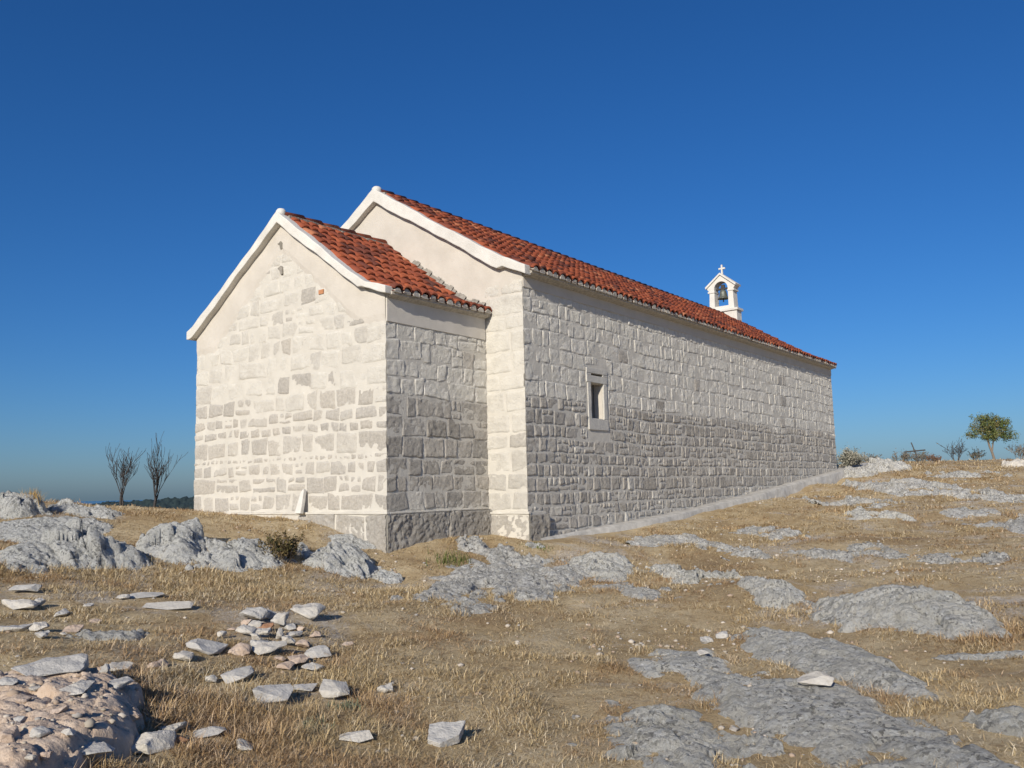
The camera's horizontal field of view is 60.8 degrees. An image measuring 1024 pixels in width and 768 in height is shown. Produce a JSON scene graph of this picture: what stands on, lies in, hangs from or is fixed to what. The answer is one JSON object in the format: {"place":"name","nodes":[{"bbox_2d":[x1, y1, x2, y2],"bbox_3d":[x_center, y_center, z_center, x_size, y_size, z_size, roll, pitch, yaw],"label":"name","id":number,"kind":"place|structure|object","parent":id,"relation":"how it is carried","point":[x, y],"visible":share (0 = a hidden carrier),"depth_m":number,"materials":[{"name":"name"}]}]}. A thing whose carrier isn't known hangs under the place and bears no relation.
{"place":"outdoors","nodes":[
{"label":"outdoors","id":0,"kind":"place"},
{"bbox_2d":[0,457,1023,767],"bbox_3d":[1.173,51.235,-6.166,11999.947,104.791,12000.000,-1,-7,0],"label":"ground","id":1,"kind":"structure","parent":0,"point":[650,631],"depth_m":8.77,"materials":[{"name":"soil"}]},
{"bbox_2d":[0,623,32,631],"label":"loose stone","id":2,"kind":"object","parent":1,"relation":"on","point":[17,628],"visible":1,"depth_m":6.96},
{"bbox_2d":[2,599,39,609],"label":"loose stone","id":3,"kind":"object","parent":1,"relation":"on","point":[18,604],"visible":1,"depth_m":8.17,"materials":[{"name":"stone"}]},
{"bbox_2d":[8,584,41,591],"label":"loose stone","id":4,"kind":"object","parent":1,"relation":"on","point":[33,587],"visible":1,"depth_m":9.04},
{"bbox_2d":[0,490,52,518],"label":"boulder","id":5,"kind":"object","parent":1,"relation":"on","point":[13,505],"visible":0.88,"depth_m":12.99,"materials":[{"name":"stone"}]},
{"bbox_2d":[0,541,63,573],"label":"boulder","id":6,"kind":"object","parent":1,"relation":"on","point":[32,555],"visible":0.73,"depth_m":10.59,"materials":[{"name":"stone"}]},
{"bbox_2d":[15,487,49,504],"bbox_3d":[-7.325,1.773,13.347,0.678,0.458,0.663,-1,-7,0],"label":"grass tuft","id":7,"kind":"object","parent":1,"relation":"on","point":[34,494],"visible":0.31,"depth_m":13.27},
{"bbox_2d":[28,621,49,630],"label":"loose stone","id":8,"kind":"object","parent":1,"relation":"on","point":[35,626],"visible":1,"depth_m":7.02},
{"bbox_2d":[0,516,112,542],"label":"boulder","id":9,"kind":"object","parent":1,"relation":"on","point":[24,530],"visible":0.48,"depth_m":12.29,"materials":[{"name":"stone"}]},
{"bbox_2d":[54,608,69,616],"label":"loose stone","id":10,"kind":"object","parent":1,"relation":"on","point":[63,612],"visible":1,"depth_m":7.99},
{"bbox_2d":[0,666,144,767],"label":"rubble bank","id":11,"kind":"structure","parent":1,"relation":"on","point":[45,696],"depth_m":4.49,"materials":[{"name":"stone"}]},
{"bbox_2d":[0,677,18,685],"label":"bank stone","id":12,"kind":"object","parent":11,"relation":"on","point":[4,681],"visible":0.92,"depth_m":4.86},
{"bbox_2d":[0,725,20,742],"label":"bank stone","id":13,"kind":"object","parent":11,"relation":"on","point":[10,734],"visible":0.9,"depth_m":4.07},
{"bbox_2d":[29,726,51,737],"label":"bank stone","id":14,"kind":"object","parent":11,"relation":"on","point":[39,731],"visible":1,"depth_m":4.14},
{"bbox_2d":[11,653,88,675],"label":"bank stone","id":15,"kind":"object","parent":11,"relation":"on","point":[61,664],"visible":0.96,"depth_m":5.20,"materials":[{"name":"stone"}]},
{"bbox_2d":[50,705,68,713],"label":"bank stone","id":16,"kind":"object","parent":11,"relation":"on","point":[60,709],"visible":0.99,"depth_m":4.45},
{"bbox_2d":[59,679,94,694],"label":"bank stone","id":17,"kind":"object","parent":11,"relation":"on","point":[81,686],"visible":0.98,"depth_m":4.83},
{"bbox_2d":[82,741,114,755],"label":"bank stone","id":18,"kind":"object","parent":11,"relation":"on","point":[94,748],"visible":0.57,"depth_m":4.25,"materials":[{"name":"stone"}]},
{"bbox_2d":[108,676,134,689],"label":"loose stone","id":19,"kind":"object","parent":11,"relation":"on","point":[119,683],"visible":1,"depth_m":5.07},
{"bbox_2d":[62,624,83,631],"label":"loose stone","id":20,"kind":"object","parent":1,"relation":"on","point":[73,628],"visible":0.98,"depth_m":7.20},
{"bbox_2d":[40,518,122,569],"bbox_3d":[-5.584,2.177,11.381,1.285,0.867,1.624,-1,-7,0],"label":"boulder","id":21,"kind":"object","parent":1,"relation":"on","point":[75,543],"visible":0.67,"depth_m":11.10,"materials":[{"name":"stone"}]},
{"bbox_2d":[47,503,124,518],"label":"boulder","id":22,"kind":"object","parent":1,"relation":"on","point":[96,511],"visible":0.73,"depth_m":13.77,"materials":[{"name":"stone"}]},
{"bbox_2d":[65,629,149,640],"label":"outcrop","id":23,"kind":"object","parent":1,"relation":"on","point":[138,634],"visible":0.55,"depth_m":6.98,"materials":[{"name":"stone"}]},
{"bbox_2d":[109,661,132,670],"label":"loose stone","id":24,"kind":"object","parent":1,"relation":"on","point":[120,666],"visible":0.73,"depth_m":5.93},
{"bbox_2d":[106,443,145,505],"bbox_3d":[-8.632,2.155,19.486,0.825,1.638,0.942,2,-8,-24],"label":"bare sapling","id":25,"kind":"object","parent":1,"relation":"on","point":[122,473],"visible":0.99,"depth_m":19.48,"materials":[{"name":"brown plant"}]},
{"bbox_2d":[114,540,152,569],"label":"boulder","id":26,"kind":"object","parent":1,"relation":"on","point":[133,557],"visible":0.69,"depth_m":11.33,"materials":[{"name":"stone"}]},
{"bbox_2d":[129,592,163,598],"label":"loose stone","id":27,"kind":"object","parent":1,"relation":"on","point":[142,595],"visible":0.93,"depth_m":9.17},
{"bbox_2d":[131,730,176,754],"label":"loose stone","id":28,"kind":"object","parent":1,"relation":"on","point":[153,742],"visible":0.94,"depth_m":4.59,"materials":[{"name":"stone"}]},
{"bbox_2d":[147,658,168,668],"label":"loose stone","id":29,"kind":"object","parent":1,"relation":"on","point":[156,663],"visible":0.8,"depth_m":6.20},
{"bbox_2d":[144,432,187,507],"bbox_3d":[-7.914,2.037,19.725,0.890,1.958,0.786,-1,-7,0],"label":"bare sapling","id":30,"kind":"object","parent":1,"relation":"on","point":[156,478],"visible":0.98,"depth_m":19.79,"materials":[{"name":"brown plant"}]},
{"bbox_2d":[143,601,193,609],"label":"loose stone","id":31,"kind":"object","parent":1,"relation":"on","point":[168,605],"visible":1,"depth_m":8.59,"materials":[{"name":"stone"}]},
{"bbox_2d":[135,517,207,570],"bbox_3d":[-4.663,2.307,12.168,1.214,0.852,1.812,1,-7,-18],"label":"boulder","id":32,"kind":"object","parent":1,"relation":"on","point":[174,541],"visible":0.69,"depth_m":12.11,"materials":[{"name":"stone"}]},
{"bbox_2d":[160,721,187,731],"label":"loose stone","id":33,"kind":"object","parent":1,"relation":"on","point":[175,727],"visible":0.87,"depth_m":4.92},
{"bbox_2d":[172,650,193,660],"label":"loose stone","id":34,"kind":"object","parent":1,"relation":"on","point":[183,655],"visible":0.99,"depth_m":6.46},
{"bbox_2d":[186,638,227,654],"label":"loose stone","id":35,"kind":"object","parent":1,"relation":"on","point":[208,647],"visible":1,"depth_m":6.82,"materials":[{"name":"stone"}]},
{"bbox_2d":[193,726,225,738],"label":"loose stone","id":36,"kind":"object","parent":1,"relation":"on","point":[212,731],"visible":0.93,"depth_m":4.95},
{"bbox_2d":[220,666,253,682],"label":"loose stone","id":37,"kind":"object","parent":1,"relation":"on","point":[241,673],"visible":0.94,"depth_m":6.22,"materials":[{"name":"stone"}]},
{"bbox_2d":[228,642,250,655],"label":"loose stone","id":38,"kind":"object","parent":1,"relation":"on","point":[241,649],"visible":0.99,"depth_m":6.86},
{"bbox_2d":[182,536,305,571],"bbox_3d":[-3.858,2.489,12.307,1.956,0.659,1.902,0,-7,-9],"label":"boulder","id":39,"kind":"object","parent":1,"relation":"on","point":[240,554],"visible":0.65,"depth_m":12.12,"materials":[{"name":"stone"}]},
{"bbox_2d":[236,738,252,750],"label":"loose stone","id":40,"kind":"object","parent":1,"relation":"on","point":[244,745],"visible":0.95,"depth_m":4.79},
{"bbox_2d":[235,624,255,633],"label":"loose stone","id":41,"kind":"object","parent":1,"relation":"on","point":[245,629],"visible":0.88,"depth_m":7.52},
{"bbox_2d":[239,607,269,619],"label":"loose stone","id":42,"kind":"object","parent":1,"relation":"on","point":[261,613],"visible":1,"depth_m":8.21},
{"bbox_2d":[256,627,270,634],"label":"loose stone","id":43,"kind":"object","parent":1,"relation":"on","point":[262,631],"visible":0.93,"depth_m":7.57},
{"bbox_2d":[252,641,286,654],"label":"loose stone","id":44,"kind":"object","parent":1,"relation":"on","point":[260,648],"visible":0.99,"depth_m":6.99,"materials":[{"name":"stone"}]},
{"bbox_2d":[252,684,292,703],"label":"loose stone","id":45,"kind":"object","parent":1,"relation":"on","point":[272,692],"visible":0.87,"depth_m":5.80,"materials":[{"name":"stone"}]},
{"bbox_2d":[270,612,288,625],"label":"loose stone","id":46,"kind":"object","parent":1,"relation":"on","point":[279,618],"visible":1,"depth_m":8.06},
{"bbox_2d":[258,530,304,563],"bbox_3d":[-3.300,2.325,12.474,0.603,0.525,0.656,-1,-7,0],"label":"shrub","id":47,"kind":"object","parent":1,"relation":"on","point":[288,547],"visible":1,"depth_m":12.36,"materials":[{"name":"green plant"}]},
{"bbox_2d":[276,661,294,669],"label":"loose stone","id":48,"kind":"object","parent":1,"relation":"on","point":[289,665],"visible":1,"depth_m":6.62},
{"bbox_2d":[287,654,308,664],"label":"loose stone","id":49,"kind":"object","parent":1,"relation":"on","point":[299,658],"visible":0.92,"depth_m":6.83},
{"bbox_2d":[295,489,305,513],"bbox_3d":[-3.696,2.061,15.315,0.158,0.440,0.076,-6,-23,36],"label":"leaning slab","id":50,"kind":"object","parent":1,"relation":"on","point":[300,504],"depth_m":15.27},
{"bbox_2d":[295,639,309,647],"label":"loose stone","id":51,"kind":"object","parent":1,"relation":"on","point":[303,643],"visible":1,"depth_m":7.39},
{"bbox_2d":[292,683,316,690],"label":"loose stone","id":52,"kind":"object","parent":1,"relation":"on","point":[307,687],"visible":0.97,"depth_m":6.16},
{"bbox_2d":[290,603,325,619],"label":"loose stone","id":53,"kind":"object","parent":1,"relation":"on","point":[311,611],"visible":1,"depth_m":8.59,"materials":[{"name":"stone"}]},
{"bbox_2d":[301,662,323,669],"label":"loose stone","id":54,"kind":"object","parent":1,"relation":"on","point":[311,665],"visible":0.91,"depth_m":6.70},
{"bbox_2d":[293,713,334,737],"bbox_3d":[-1.203,2.064,5.281,0.283,0.105,0.278,-4,-7,21],"label":"weed","id":55,"kind":"object","parent":1,"relation":"on","point":[308,722],"visible":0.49,"depth_m":5.33,"materials":[{"name":"green plant"}]},
{"bbox_2d":[304,645,331,658],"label":"loose stone","id":56,"kind":"object","parent":1,"relation":"on","point":[318,651],"visible":0.94,"depth_m":7.10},
{"bbox_2d":[319,679,349,697],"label":"loose stone","id":57,"kind":"object","parent":1,"relation":"on","point":[329,688],"visible":0.99,"depth_m":6.07,"materials":[{"name":"stone"}]},
{"bbox_2d":[296,539,381,578],"bbox_3d":[-2.660,2.695,12.985,1.576,0.769,1.520,-1,-7,0],"label":"boulder","id":58,"kind":"object","parent":1,"relation":"on","point":[344,558],"visible":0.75,"depth_m":12.72,"materials":[{"name":"stone"}]},
{"bbox_2d":[327,698,365,712],"bbox_3d":[-1.121,2.144,5.817,0.280,0.110,0.263,-1,-7,0],"label":"weed","id":59,"kind":"object","parent":1,"relation":"on","point":[347,704],"visible":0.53,"depth_m":5.80,"materials":[{"name":"green plant"}]},
{"bbox_2d":[327,534,376,548],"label":"boulder","id":60,"kind":"object","parent":1,"relation":"on","point":[355,541],"visible":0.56,"depth_m":14.18,"materials":[{"name":"stone"}]},
{"bbox_2d":[339,730,372,742],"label":"loose stone","id":61,"kind":"object","parent":1,"relation":"on","point":[360,736],"visible":0.98,"depth_m":5.10,"materials":[{"name":"stone"}]},
{"bbox_2d":[377,683,392,692],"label":"loose stone","id":62,"kind":"object","parent":1,"relation":"on","point":[388,687],"visible":1,"depth_m":6.37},
{"bbox_2d":[371,569,403,583],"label":"boulder","id":63,"kind":"object","parent":1,"relation":"on","point":[388,577],"visible":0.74,"depth_m":12.65,"materials":[{"name":"stone"}]},
{"bbox_2d":[383,589,498,616],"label":"outcrop","id":64,"kind":"object","parent":1,"relation":"on","point":[479,607],"visible":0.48,"depth_m":10.31,"materials":[{"name":"stone"}]},
{"bbox_2d":[428,720,465,747],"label":"loose stone","id":65,"kind":"object","parent":1,"relation":"on","point":[443,734],"visible":0.94,"depth_m":5.21,"materials":[{"name":"stone"}]},
{"bbox_2d":[425,546,471,568],"bbox_3d":[-0.983,2.709,13.723,0.743,0.331,0.800,-1,-7,0],"label":"weed","id":66,"kind":"object","parent":1,"relation":"on","point":[445,560],"visible":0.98,"depth_m":13.70,"materials":[{"name":"green plant"}]},
{"bbox_2d":[406,558,591,601],"bbox_3d":[-0.232,2.729,11.967,2.713,0.556,5.159,-3,-7,14],"label":"outcrop","id":67,"kind":"object","parent":1,"relation":"on","point":[528,582],"visible":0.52,"depth_m":12.00,"materials":[{"name":"stone"}]},
{"bbox_2d":[186,186,836,553],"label":"chapel","id":68,"kind":"structure","parent":1,"relation":"on","point":[385,371],"depth_m":16.67,"materials":[{"name":"stone"}]},
{"bbox_2d":[586,367,608,430],"bbox_3d":[1.560,0.346,18.229,0.572,1.280,0.833,-6,-9,36],"label":"window","id":69,"kind":"structure","parent":68,"relation":"in","point":[596,406],"depth_m":18.25,"materials":[{"name":"grey stone"}]},
{"bbox_2d":[0,462,1023,766],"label":"gravel","id":70,"kind":"structure","parent":1,"relation":"on","point":[90,722],"depth_m":7.85,"materials":[{"name":"gravel"}]},
{"bbox_2d":[456,534,569,565],"bbox_3d":[-0.197,2.848,14.568,2.311,0.656,2.179,-1,-7,-6],"label":"outcrop","id":71,"kind":"object","parent":1,"relation":"on","point":[508,555],"visible":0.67,"depth_m":14.21,"materials":[{"name":"stone"}]},
{"bbox_2d":[569,551,633,581],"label":"outcrop","id":72,"kind":"object","parent":1,"relation":"on","point":[605,566],"visible":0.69,"depth_m":13.42,"materials":[{"name":"stone"}]},
{"bbox_2d":[592,582,679,599],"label":"outcrop","id":73,"kind":"object","parent":1,"relation":"on","point":[632,591],"visible":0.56,"depth_m":11.10,"materials":[{"name":"stone"}]},
{"bbox_2d":[626,533,719,546],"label":"outcrop","id":74,"kind":"object","parent":1,"relation":"on","point":[653,540],"visible":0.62,"depth_m":16.23,"materials":[{"name":"stone"}]},
{"bbox_2d":[566,700,784,767],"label":"outcrop","id":75,"kind":"object","parent":1,"relation":"on","point":[690,730],"visible":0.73,"depth_m":5.29,"materials":[{"name":"stone"}]},
{"bbox_2d":[629,563,746,584],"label":"outcrop","id":76,"kind":"object","parent":1,"relation":"on","point":[678,573],"visible":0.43,"depth_m":12.46,"materials":[{"name":"stone"}]},
{"bbox_2d":[604,722,822,767],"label":"outcrop","id":77,"kind":"object","parent":1,"relation":"on","point":[691,759],"visible":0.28,"depth_m":5.04,"materials":[{"name":"stone"}]},
{"bbox_2d":[696,541,771,560],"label":"outcrop","id":78,"kind":"object","parent":1,"relation":"on","point":[748,551],"visible":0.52,"depth_m":14.93,"materials":[{"name":"stone"}]},
{"bbox_2d":[729,525,810,539],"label":"outcrop","id":79,"kind":"object","parent":1,"relation":"on","point":[778,534],"visible":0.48,"depth_m":17.24,"materials":[{"name":"stone"}]},
{"bbox_2d":[737,576,806,609],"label":"outcrop","id":80,"kind":"object","parent":1,"relation":"on","point":[754,585],"visible":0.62,"depth_m":10.44,"materials":[{"name":"stone"}]},
{"bbox_2d":[753,588,795,607],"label":"outcrop","id":81,"kind":"object","parent":1,"relation":"on","point":[768,597],"visible":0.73,"depth_m":10.04,"materials":[{"name":"stone"}]},
{"bbox_2d":[776,546,860,562],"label":"outcrop","id":82,"kind":"object","parent":1,"relation":"on","point":[822,553],"visible":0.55,"depth_m":13.84,"materials":[{"name":"stone"}]},
{"bbox_2d":[627,648,1019,767],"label":"outcrop","id":83,"kind":"object","parent":1,"relation":"on","point":[834,723],"visible":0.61,"depth_m":5.56,"materials":[{"name":"stone"}]},
{"bbox_2d":[797,671,833,685],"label":"loose stone","id":84,"kind":"object","parent":83,"relation":"on","point":[817,678],"visible":1,"depth_m":6.26,"materials":[{"name":"stone"}]},
{"bbox_2d":[729,626,947,705],"bbox_3d":[2.582,2.338,7.221,0.978,0.351,4.008,0,-7,-9],"label":"outcrop","id":85,"kind":"object","parent":1,"relation":"on","point":[831,657],"visible":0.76,"depth_m":6.95,"materials":[{"name":"stone"}]},
{"bbox_2d":[801,495,904,508],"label":"outcrop","id":86,"kind":"object","parent":1,"relation":"on","point":[850,500],"visible":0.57,"depth_m":22.02,"materials":[{"name":"stone"}]},
{"bbox_2d":[837,442,868,467],"bbox_3d":[12.228,2.615,31.697,1.366,1.006,1.406,-7,-9,40],"label":"shrub","id":87,"kind":"object","parent":1,"relation":"on","point":[852,458],"visible":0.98,"depth_m":31.45,"materials":[{"name":"green plant"}]},
{"bbox_2d":[843,465,877,477],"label":"outcrop","id":88,"kind":"object","parent":1,"relation":"on","point":[851,471],"visible":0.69,"depth_m":29.87,"materials":[{"name":"stone"}]},
{"bbox_2d":[846,541,909,564],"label":"outcrop","id":89,"kind":"object","parent":1,"relation":"on","point":[888,552],"visible":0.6,"depth_m":13.99,"materials":[{"name":"stone"}]},
{"bbox_2d":[843,506,916,520],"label":"outcrop","id":90,"kind":"object","parent":1,"relation":"on","point":[860,512],"visible":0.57,"depth_m":18.88,"materials":[{"name":"stone"}]},
{"bbox_2d":[861,457,911,472],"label":"outcrop","id":91,"kind":"object","parent":1,"relation":"on","point":[878,465],"visible":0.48,"depth_m":30.75,"materials":[{"name":"stone"}]},
{"bbox_2d":[841,477,958,496],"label":"outcrop","id":92,"kind":"object","parent":1,"relation":"on","point":[897,487],"visible":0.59,"depth_m":24.80,"materials":[{"name":"stone"}]},
{"bbox_2d":[886,448,914,460],"bbox_3d":[16.698,3.065,37.401,0.984,0.667,1.032,-7,-9,39],"label":"shrub","id":93,"kind":"object","parent":1,"relation":"on","point":[905,456],"visible":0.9,"depth_m":37.31,"materials":[{"name":"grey plant"}]},
{"bbox_2d":[803,584,1011,639],"bbox_3d":[3.972,2.288,8.757,2.019,0.523,3.357,-1,-7,0],"label":"outcrop","id":94,"kind":"object","parent":1,"relation":"on","point":[931,611],"visible":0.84,"depth_m":8.31,"materials":[{"name":"stone"}]},
{"bbox_2d":[911,451,931,460],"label":"shrub","id":95,"kind":"object","parent":1,"relation":"on","point":[922,457],"visible":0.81,"depth_m":37.38,"materials":[{"name":"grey plant"}]},
{"bbox_2d":[937,438,965,460],"bbox_3d":[18.398,2.745,36.423,1.318,1.048,0.991,-1,-7,0],"label":"shrub","id":96,"kind":"object","parent":1,"relation":"on","point":[959,449],"visible":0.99,"depth_m":36.39,"materials":[{"name":"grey plant"}]},
{"bbox_2d":[916,551,1011,564],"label":"outcrop","id":97,"kind":"object","parent":1,"relation":"on","point":[991,557],"visible":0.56,"depth_m":12.32,"materials":[{"name":"stone"}]},
{"bbox_2d":[925,470,1011,480],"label":"outcrop","id":98,"kind":"object","parent":1,"relation":"on","point":[962,474],"visible":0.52,"depth_m":27.54,"materials":[{"name":"stone"}]},
{"bbox_2d":[929,487,1023,502],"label":"outcrop","id":99,"kind":"object","parent":1,"relation":"on","point":[988,492],"visible":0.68,"depth_m":22.16,"materials":[{"name":"stone"}]},
{"bbox_2d":[968,446,985,460],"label":"shrub","id":100,"kind":"object","parent":1,"relation":"on","point":[977,455],"visible":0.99,"depth_m":35.97,"materials":[{"name":"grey plant"}]},
{"bbox_2d":[933,650,1023,660],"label":"outcrop","id":101,"kind":"object","parent":1,"relation":"on","point":[980,656],"visible":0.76,"depth_m":6.90,"materials":[{"name":"stone"}]},
{"bbox_2d":[939,505,1023,533],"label":"outcrop","id":102,"kind":"object","parent":1,"relation":"on","point":[1016,525],"visible":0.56,"depth_m":18.07,"materials":[{"name":"stone"}]},
{"bbox_2d":[960,705,1023,737],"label":"outcrop","id":103,"kind":"object","parent":1,"relation":"on","point":[1009,720],"visible":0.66,"depth_m":5.24,"materials":[{"name":"stone"}]},
{"bbox_2d":[964,412,1019,459],"bbox_3d":[19.204,2.151,35.040,2.057,2.104,1.170,-1,-7,0],"label":"tree","id":104,"kind":"object","parent":1,"relation":"on","point":[994,426],"visible":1,"depth_m":34.91,"materials":[{"name":"green plant"}]},
{"bbox_2d":[1001,458,1023,466],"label":"outcrop","id":105,"kind":"object","parent":1,"relation":"on","point":[1017,462],"visible":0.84,"depth_m":29.87,"materials":[{"name":"stone"}]},
{"bbox_2d":[1005,442,1023,458],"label":"shrub","id":106,"kind":"object","parent":1,"relation":"on","point":[1021,450],"visible":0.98,"depth_m":35.42,"materials":[{"name":"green plant"}]},
{"bbox_2d":[0,0,1023,501],"label":"sky","id":107,"kind":"structure","parent":0,"point":[856,167],"materials":[{"name":"blue"}]},
{"bbox_2d":[541,463,866,539],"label":"path","id":108,"kind":"structure","parent":0,"point":[784,490],"depth_m":21.83,"materials":[{"name":"concrete"}]},
{"bbox_3d":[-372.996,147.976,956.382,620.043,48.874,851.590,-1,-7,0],"label":"hill","id":109,"kind":"structure","parent":0,"visible":0},
{"bbox_2d":[90,496,193,510],"bbox_3d":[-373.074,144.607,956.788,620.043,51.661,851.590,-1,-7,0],"label":"forest","id":110,"kind":"object","parent":109,"relation":"on","point":[186,502],"visible":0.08,"depth_m":843.38,"materials":[{"name":"green plant"}]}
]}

